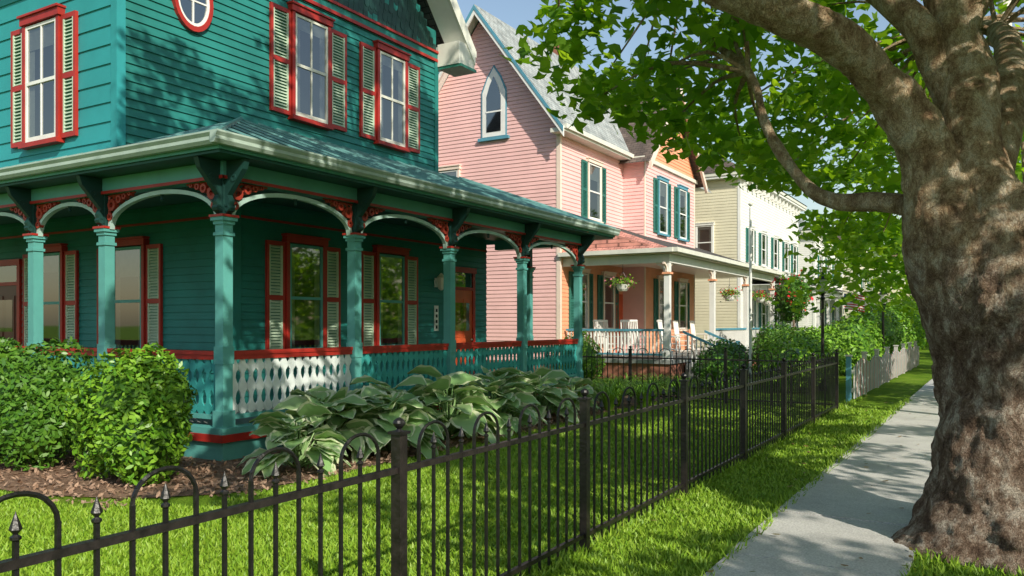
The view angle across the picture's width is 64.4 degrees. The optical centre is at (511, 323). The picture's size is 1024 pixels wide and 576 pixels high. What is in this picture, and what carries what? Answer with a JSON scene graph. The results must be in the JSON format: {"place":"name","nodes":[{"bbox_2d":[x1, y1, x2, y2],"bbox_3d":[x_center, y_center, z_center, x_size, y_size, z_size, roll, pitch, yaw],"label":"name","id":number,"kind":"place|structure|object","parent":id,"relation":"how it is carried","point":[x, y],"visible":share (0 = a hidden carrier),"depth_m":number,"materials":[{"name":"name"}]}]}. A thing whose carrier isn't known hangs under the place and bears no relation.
{"place":"outdoors","nodes":[
{"label":"outdoors","id":0,"kind":"place"},
{"bbox_2d":[22,179,584,427],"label":"porch columns","id":1,"kind":"structure","parent":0,"point":[224,411],"depth_m":12.14,"materials":[{"name":"teal wood"}]},
{"bbox_2d":[15,339,577,418],"bbox_3d":[-5.254,0.770,13.670,15.132,0.860,7.486,0,0,-10],"label":"porch railing","id":2,"kind":"object","parent":1,"relation":"attached to","point":[250,386],"visible":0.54,"depth_m":11.79,"materials":[{"name":"teal wood"}]},
{"bbox_2d":[0,156,594,266],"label":"porch arches","id":3,"kind":"structure","parent":1,"relation":"attached to","point":[205,175],"depth_m":11.77,"materials":[{"name":"teal wood"}]},
{"bbox_2d":[0,129,620,244],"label":"gutters","id":4,"kind":"object","parent":1,"relation":"on","point":[218,140],"visible":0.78,"depth_m":11.42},
{"bbox_2d":[0,346,1012,575],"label":"lawn","id":5,"kind":"structure","parent":0,"point":[914,380],"depth_m":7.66,"materials":[{"name":"green plant"}]},
{"bbox_2d":[0,0,486,403],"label":"walls","id":6,"kind":"structure","parent":5,"relation":"on","point":[180,77],"depth_m":13.42,"materials":[{"name":"wood"}]},
{"bbox_2d":[11,0,419,357],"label":"windows","id":7,"kind":"structure","parent":6,"relation":"attached to","point":[307,65],"depth_m":14.40,"materials":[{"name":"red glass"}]},
{"bbox_2d":[0,259,476,374],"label":"doors","id":8,"kind":"structure","parent":6,"relation":"attached to","point":[11,295],"depth_m":16.45,"materials":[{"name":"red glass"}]},
{"bbox_2d":[0,0,486,404],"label":"trim","id":9,"kind":"structure","parent":6,"relation":"attached to","point":[118,69],"depth_m":13.08,"materials":[{"name":"teal wood"}]},
{"bbox_2d":[1,116,615,231],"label":"porch roof","id":10,"kind":"structure","parent":6,"relation":"attached to","point":[240,125],"depth_m":13.62,"materials":[{"name":"wood"}]},
{"bbox_2d":[434,306,437,330],"bbox_3d":[-1.646,-0.125,17.688,0.022,0.550,0.140,0,0,31],"label":"house number","id":11,"kind":"object","parent":6,"relation":"attached to","point":[435,318],"visible":1,"depth_m":17.66,"materials":[{"name":"white"}]},
{"bbox_2d":[434,273,443,289],"bbox_3d":[-1.558,-0.920,17.635,0.276,0.380,0.191,0,0,31],"label":"wall lantern","id":12,"kind":"object","parent":6,"relation":"attached to","point":[439,281],"depth_m":17.57,"materials":[{"name":"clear glass"}]},
{"bbox_2d":[417,0,476,76],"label":"roof","id":13,"kind":"structure","parent":6,"relation":"on","point":[456,49],"depth_m":17.61,"materials":[{"name":"white wood"}]},
{"bbox_2d":[334,0,435,49],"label":"gable","id":14,"kind":"structure","parent":13,"relation":"attached to","point":[405,17],"depth_m":16.58,"materials":[{"name":"teal wood"}]},
{"bbox_2d":[0,395,675,509],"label":"garden bed","id":15,"kind":"object","parent":5,"relation":"on","point":[218,476],"visible":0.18,"depth_m":8.94,"materials":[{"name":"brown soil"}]},
{"bbox_2d":[0,336,100,470],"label":"holly bush","id":16,"kind":"object","parent":15,"relation":"on","point":[34,425],"visible":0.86,"depth_m":9.35,"materials":[{"name":"green plant"}]},
{"bbox_2d":[59,341,197,486],"bbox_3d":[-4.084,0.948,8.845,1.508,1.524,1.380,0,0,31],"label":"holly bush","id":17,"kind":"object","parent":15,"relation":"on","point":[131,417],"visible":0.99,"depth_m":8.47,"materials":[{"name":"green plant"}]},
{"bbox_2d":[237,401,351,479],"bbox_3d":[-2.472,1.347,9.335,1.187,0.962,1.350,0,0,31],"label":"hosta plant","id":18,"kind":"object","parent":15,"relation":"on","point":[275,426],"visible":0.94,"depth_m":9.26,"materials":[{"name":"green plant"}]},
{"bbox_2d":[266,388,377,467],"bbox_3d":[-2.355,1.323,10.310,1.479,1.032,1.445,0,0,-43],"label":"hosta plant","id":19,"kind":"object","parent":15,"relation":"on","point":[293,401],"visible":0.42,"depth_m":10.15,"materials":[{"name":"green plant"}]},
{"bbox_2d":[280,385,381,453],"bbox_3d":[-2.284,1.275,10.916,1.342,0.925,1.506,0,0,7],"label":"hosta plant","id":20,"kind":"object","parent":15,"relation":"on","point":[337,420],"visible":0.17,"depth_m":10.59,"materials":[{"name":"green plant"}]},
{"bbox_2d":[341,386,445,462],"bbox_3d":[-1.601,1.300,10.578,1.451,1.032,1.469,0,0,-14],"label":"hosta plant","id":21,"kind":"object","parent":15,"relation":"on","point":[418,417],"visible":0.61,"depth_m":10.33,"materials":[{"name":"green plant"}]},
{"bbox_2d":[338,374,450,448],"bbox_3d":[-1.763,1.233,11.511,1.618,1.053,1.731,0,0,31],"label":"hosta plant","id":22,"kind":"object","parent":15,"relation":"on","point":[418,380],"visible":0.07,"depth_m":11.38,"materials":[{"name":"green plant"}]},
{"bbox_2d":[397,365,495,437],"bbox_3d":[-1.079,1.234,12.594,1.532,1.228,1.506,0,0,-25],"label":"hosta plant","id":23,"kind":"object","parent":15,"relation":"on","point":[430,370],"visible":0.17,"depth_m":12.46,"materials":[{"name":"green plant"}]},
{"bbox_2d":[412,371,500,443],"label":"hosta plant","id":24,"kind":"object","parent":15,"relation":"on","point":[472,408],"visible":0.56,"depth_m":11.56,"materials":[{"name":"green plant"}]},
{"bbox_2d":[452,372,546,437],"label":"hosta plant","id":25,"kind":"object","parent":15,"relation":"on","point":[502,397],"visible":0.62,"depth_m":12.64,"materials":[{"name":"green plant"}]},
{"bbox_2d":[473,365,535,426],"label":"hosta plant","id":26,"kind":"object","parent":15,"relation":"on","point":[512,374],"visible":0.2,"depth_m":13.63,"materials":[{"name":"green plant"}]},
{"bbox_2d":[503,366,557,411],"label":"hosta plant","id":27,"kind":"object","parent":15,"relation":"on","point":[542,371],"visible":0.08,"depth_m":14.89,"materials":[{"name":"green plant"}]},
{"bbox_2d":[506,369,578,425],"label":"hosta plant","id":28,"kind":"object","parent":15,"relation":"on","point":[553,395],"visible":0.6,"depth_m":13.93,"materials":[{"name":"green plant"}]},
{"bbox_2d":[544,377,600,415],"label":"hosta plant","id":29,"kind":"object","parent":15,"relation":"on","point":[576,386],"visible":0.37,"depth_m":15.22,"materials":[{"name":"green plant"}]},
{"bbox_2d":[553,375,678,410],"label":"daylily plant","id":30,"kind":"object","parent":15,"relation":"on","point":[613,390],"visible":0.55,"depth_m":16.12,"materials":[{"name":"green plant"}]},
{"bbox_2d":[606,372,738,398],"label":"daylily plant","id":31,"kind":"object","parent":15,"relation":"on","point":[673,383],"visible":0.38,"depth_m":18.79,"materials":[{"name":"green plant"}]},
{"bbox_2d":[184,382,584,460],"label":"porch floor","id":32,"kind":"structure","parent":5,"relation":"on","point":[210,442],"depth_m":10.19,"materials":[{"name":"teal wood"}]},
{"bbox_2d":[0,349,838,575],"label":"iron fence","id":33,"kind":"object","parent":5,"relation":"on","point":[396,472],"visible":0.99,"depth_m":5.16,"materials":[{"name":"black metal"}]},
{"bbox_2d":[438,22,694,371],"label":"walls","id":34,"kind":"structure","parent":5,"relation":"on","point":[533,157],"depth_m":27.31,"materials":[{"name":"wood"}]},
{"bbox_2d":[438,65,689,332],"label":"windows","id":35,"kind":"structure","parent":34,"relation":"attached to","point":[494,127],"depth_m":28.58,"materials":[{"name":"teal glass"}]},
{"bbox_2d":[438,4,710,192],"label":"roof","id":36,"kind":"structure","parent":34,"relation":"on","point":[622,146],"depth_m":28.05,"materials":[{"name":"grey"}]},
{"bbox_2d":[615,294,622,352],"bbox_3d":[3.949,-0.010,30.011,0.050,2.180,0.600,0,0,31],"label":"door","id":37,"kind":"structure","parent":34,"relation":"attached to","point":[620,306],"depth_m":29.99,"materials":[{"name":"wood"}]},
{"bbox_2d":[550,330,605,385],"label":"boxwood bush","id":38,"kind":"object","parent":5,"relation":"on","point":[588,346],"visible":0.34,"depth_m":20.61,"materials":[{"name":"green plant"}]},
{"bbox_2d":[558,227,784,379],"bbox_3d":[7.146,-0.925,30.765,4.770,5.250,14.230,0,0,31],"label":"porch","id":39,"kind":"object","parent":5,"relation":"on","point":[625,248],"visible":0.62,"depth_m":25.41,"materials":[{"name":"wood"}]},
{"bbox_2d":[593,320,619,355],"bbox_3d":[3.148,0.464,26.763,0.640,1.208,0.854,0,0,-35],"label":"rocking chair","id":40,"kind":"object","parent":39,"relation":"on","point":[605,325],"visible":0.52,"depth_m":26.91,"materials":[{"name":"white wood"}]},
{"bbox_2d":[605,271,639,290],"bbox_3d":[3.423,-1.445,25.212,1.129,0.850,0.881,0,0,0],"label":"hanging basket","id":41,"kind":"object","parent":39,"relation":"hanging from","point":[622,285],"visible":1,"depth_m":25.07,"materials":[{"name":"metal"}]},
{"bbox_2d":[620,320,645,356],"bbox_3d":[3.904,0.465,26.079,0.640,1.209,0.855,0,0,-17],"label":"rocking chair","id":42,"kind":"object","parent":39,"relation":"on","point":[631,321],"visible":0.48,"depth_m":26.34,"materials":[{"name":"white wood"}]},
{"bbox_2d":[657,320,684,355],"bbox_3d":[5.206,0.464,26.700,0.854,1.208,0.640,0,0,21],"label":"rocking chair","id":43,"kind":"object","parent":39,"relation":"on","point":[659,323],"visible":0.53,"depth_m":26.67,"materials":[{"name":"white wood"}]},
{"bbox_2d":[672,320,695,351],"bbox_3d":[6.684,0.464,31.524,0.854,1.208,0.640,0,0,27],"label":"rocking chair","id":44,"kind":"object","parent":39,"relation":"on","point":[676,327],"visible":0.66,"depth_m":31.48,"materials":[{"name":"white wood"}]},
{"bbox_2d":[689,321,707,349],"bbox_3d":[7.776,0.464,33.550,0.854,1.208,0.640,0,0,27],"label":"rocking chair","id":45,"kind":"object","parent":39,"relation":"on","point":[692,327],"visible":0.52,"depth_m":33.56,"materials":[{"name":"white wood"}]},
{"bbox_2d":[718,278,741,301],"bbox_3d":[8.087,-1.253,30.086,0.866,0.895,0.926,0,0,-9],"label":"hanging basket","id":46,"kind":"object","parent":39,"relation":"hanging from","point":[728,295],"visible":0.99,"depth_m":30.01,"materials":[{"name":"metal"}]},
{"bbox_2d":[752,288,770,302],"bbox_3d":[10.369,-1.280,33.938,0.863,0.940,1.018,0,0,5],"label":"hanging basket","id":47,"kind":"object","parent":39,"relation":"hanging from","point":[758,298],"visible":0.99,"depth_m":33.88,"materials":[{"name":"metal"}]},
{"bbox_2d":[762,286,773,305],"bbox_3d":[11.019,-1.222,35.118,0.910,0.856,1.015,0,0,31],"label":"hanging basket","id":48,"kind":"object","parent":39,"relation":"hanging from","point":[767,302],"visible":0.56,"depth_m":34.96,"materials":[{"name":"metal"}]},
{"bbox_2d":[452,397,894,482],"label":"lawn grass","id":49,"kind":"structure","parent":5,"relation":"on","point":[857,416],"depth_m":11.81,"materials":[{"name":"green plant"}]},
{"bbox_2d":[546,346,830,406],"bbox_3d":[3.538,1.101,17.682,6.470,1.237,0.100,0,0,31],"label":"iron fence","id":50,"kind":"object","parent":5,"relation":"on","point":[630,357],"visible":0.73,"depth_m":17.57,"materials":[{"name":"black metal"}]},
{"bbox_2d":[516,396,913,575],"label":"lawn grass","id":51,"kind":"structure","parent":5,"relation":"on","point":[852,401],"depth_m":7.80,"materials":[{"name":"green plant"}]},
{"bbox_2d":[691,320,798,388],"bbox_3d":[7.736,0.772,25.716,2.086,1.896,11.477,0,0,31],"label":"garden shrub","id":52,"kind":"object","parent":5,"relation":"on","point":[718,365],"visible":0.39,"depth_m":22.53,"materials":[{"name":"green plant"}]},
{"bbox_2d":[695,178,797,346],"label":"walls","id":53,"kind":"structure","parent":5,"relation":"on","point":[723,205],"depth_m":41.33,"materials":[{"name":"beige wood"}]},
{"bbox_2d":[695,222,797,328],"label":"windows","id":54,"kind":"structure","parent":53,"relation":"attached to","point":[704,236],"depth_m":43.99,"materials":[{"name":"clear glass"}]},
{"bbox_2d":[699,153,807,214],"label":"roof","id":55,"kind":"structure","parent":53,"relation":"on","point":[792,204],"depth_m":45.41,"materials":[{"name":"white"}]},
{"bbox_2d":[748,202,752,389],"bbox_3d":[6.165,-0.730,21.006,0.120,4.860,0.114,0,0,31],"label":"flagpole","id":56,"kind":"object","parent":5,"relation":"on","point":[750,204],"visible":0.88,"depth_m":20.98,"materials":[{"name":"white metal"}]},
{"bbox_2d":[499,0,1023,575],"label":"plane tree","id":57,"kind":"object","parent":5,"relation":"on","point":[949,114],"visible":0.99,"depth_m":6.31,"materials":[{"name":"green plant"}]},
{"bbox_2d":[770,269,813,330],"bbox_3d":[9.225,-0.035,26.808,1.390,3.484,1.773,0,0,-15],"label":"flowering rose tree","id":58,"kind":"object","parent":5,"relation":"on","point":[785,307],"visible":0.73,"depth_m":26.49,"materials":[{"name":"green plant"}]},
{"bbox_2d":[752,276,842,330],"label":"porch","id":59,"kind":"object","parent":5,"relation":"on","point":[764,287],"visible":0.08,"depth_m":45.39,"materials":[{"name":"wood"}]},
{"bbox_2d":[757,324,854,391],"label":"hedge","id":60,"kind":"object","parent":5,"relation":"on","point":[801,342],"visible":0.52,"depth_m":21.69,"materials":[{"name":"green plant"}]},
{"bbox_2d":[798,234,841,327],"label":"walls","id":61,"kind":"structure","parent":5,"relation":"on","point":[804,251],"depth_m":57.54,"materials":[{"name":"white wood"}]},
{"bbox_2d":[798,219,839,245],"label":"roof","id":62,"kind":"structure","parent":61,"relation":"on","point":[801,228],"depth_m":57.30,"materials":[{"name":"grey"}]},
{"bbox_2d":[818,255,841,328],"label":"windows","id":63,"kind":"structure","parent":61,"relation":"attached to","point":[820,257],"depth_m":61.04,"materials":[{"name":"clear glass"}]},
{"bbox_2d":[818,272,826,390],"bbox_3d":[7.899,0.165,20.671,0.340,3.070,0.294,0,0,31],"label":"street lamp","id":64,"kind":"object","parent":5,"relation":"on","point":[822,297],"visible":0.45,"depth_m":20.64,"materials":[{"name":"metal"}]},
{"bbox_2d":[815,288,866,310],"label":"porch","id":65,"kind":"object","parent":5,"relation":"on","point":[840,296],"visible":0.02,"depth_m":57.27,"materials":[{"name":"wood"}]},
{"bbox_2d":[843,292,864,315],"bbox_3d":[12.861,0.250,30.615,0.083,2.900,0.818,0,0,-39],"label":"american flag","id":66,"kind":"object","parent":5,"relation":"on","point":[850,304],"visible":0.48,"depth_m":30.52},
{"bbox_2d":[842,258,878,318],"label":"walls","id":67,"kind":"structure","parent":5,"relation":"on","point":[845,287],"depth_m":72.96,"materials":[{"name":"white wood"}]},
{"bbox_2d":[842,268,874,290],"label":"windows","id":68,"kind":"structure","parent":67,"relation":"attached to","point":[862,284],"depth_m":73.63,"materials":[{"name":"white glass"}]},
{"bbox_2d":[825,302,915,375],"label":"garden shrub","id":69,"kind":"object","parent":5,"relation":"on","point":[864,329],"visible":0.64,"depth_m":28.60,"materials":[{"name":"green plant"}]},
{"bbox_2d":[845,341,918,401],"bbox_3d":[11.680,1.185,24.925,0.180,1.030,17.220,0,0,31],"label":"picket fence","id":70,"kind":"object","parent":5,"relation":"on","point":[876,371],"visible":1,"depth_m":21.17,"materials":[{"name":"white wood"}]},
{"bbox_2d":[878,292,887,355],"bbox_3d":[12.953,0.215,28.369,0.340,2.970,0.294,0,0,31],"label":"street lamp","id":71,"kind":"object","parent":5,"relation":"on","point":[883,331],"visible":0.36,"depth_m":28.33,"materials":[{"name":"metal"}]},
{"bbox_2d":[880,239,911,309],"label":"garden tree","id":72,"kind":"object","parent":5,"relation":"on","point":[898,298],"visible":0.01,"depth_m":84.51,"materials":[{"name":"green plant"}]},
{"bbox_2d":[771,23,1023,315],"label":"street tree","id":73,"kind":"object","parent":5,"relation":"on","point":[877,264],"visible":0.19,"depth_m":16.59,"materials":[{"name":"green plant"}]},
{"bbox_2d":[889,294,920,318],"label":"street tree","id":74,"kind":"object","parent":5,"relation":"on","point":[914,306],"depth_m":42.49,"materials":[{"name":"green plant"}]},
{"bbox_2d":[893,310,928,349],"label":"garden shrub","id":75,"kind":"object","parent":5,"relation":"on","point":[921,340],"visible":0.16,"depth_m":46.70,"materials":[{"name":"green plant"}]},
{"bbox_2d":[864,147,1022,324],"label":"street tree","id":76,"kind":"object","parent":5,"relation":"on","point":[904,309],"visible":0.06,"depth_m":30.91,"materials":[{"name":"green plant"}]},
{"bbox_2d":[899,547,1023,575],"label":"lawn grass","id":77,"kind":"structure","parent":5,"relation":"on","point":[923,565],"depth_m":5.55,"materials":[{"name":"green plant"}]},
{"bbox_2d":[457,0,1023,301],"label":"sky","id":78,"kind":"structure","parent":0,"point":[514,13],"materials":[{"name":"blue"}]},
{"bbox_2d":[704,379,939,575],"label":"sidewalk","id":79,"kind":"structure","parent":0,"point":[827,525],"depth_m":7.14,"materials":[{"name":"concrete"}]},
{"bbox_2d":[653,391,926,571],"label":"fallen leaves","id":80,"kind":"object","parent":79,"relation":"on","point":[910,548],"visible":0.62,"depth_m":7.32,"materials":[{"name":"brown plant"}]}
]}

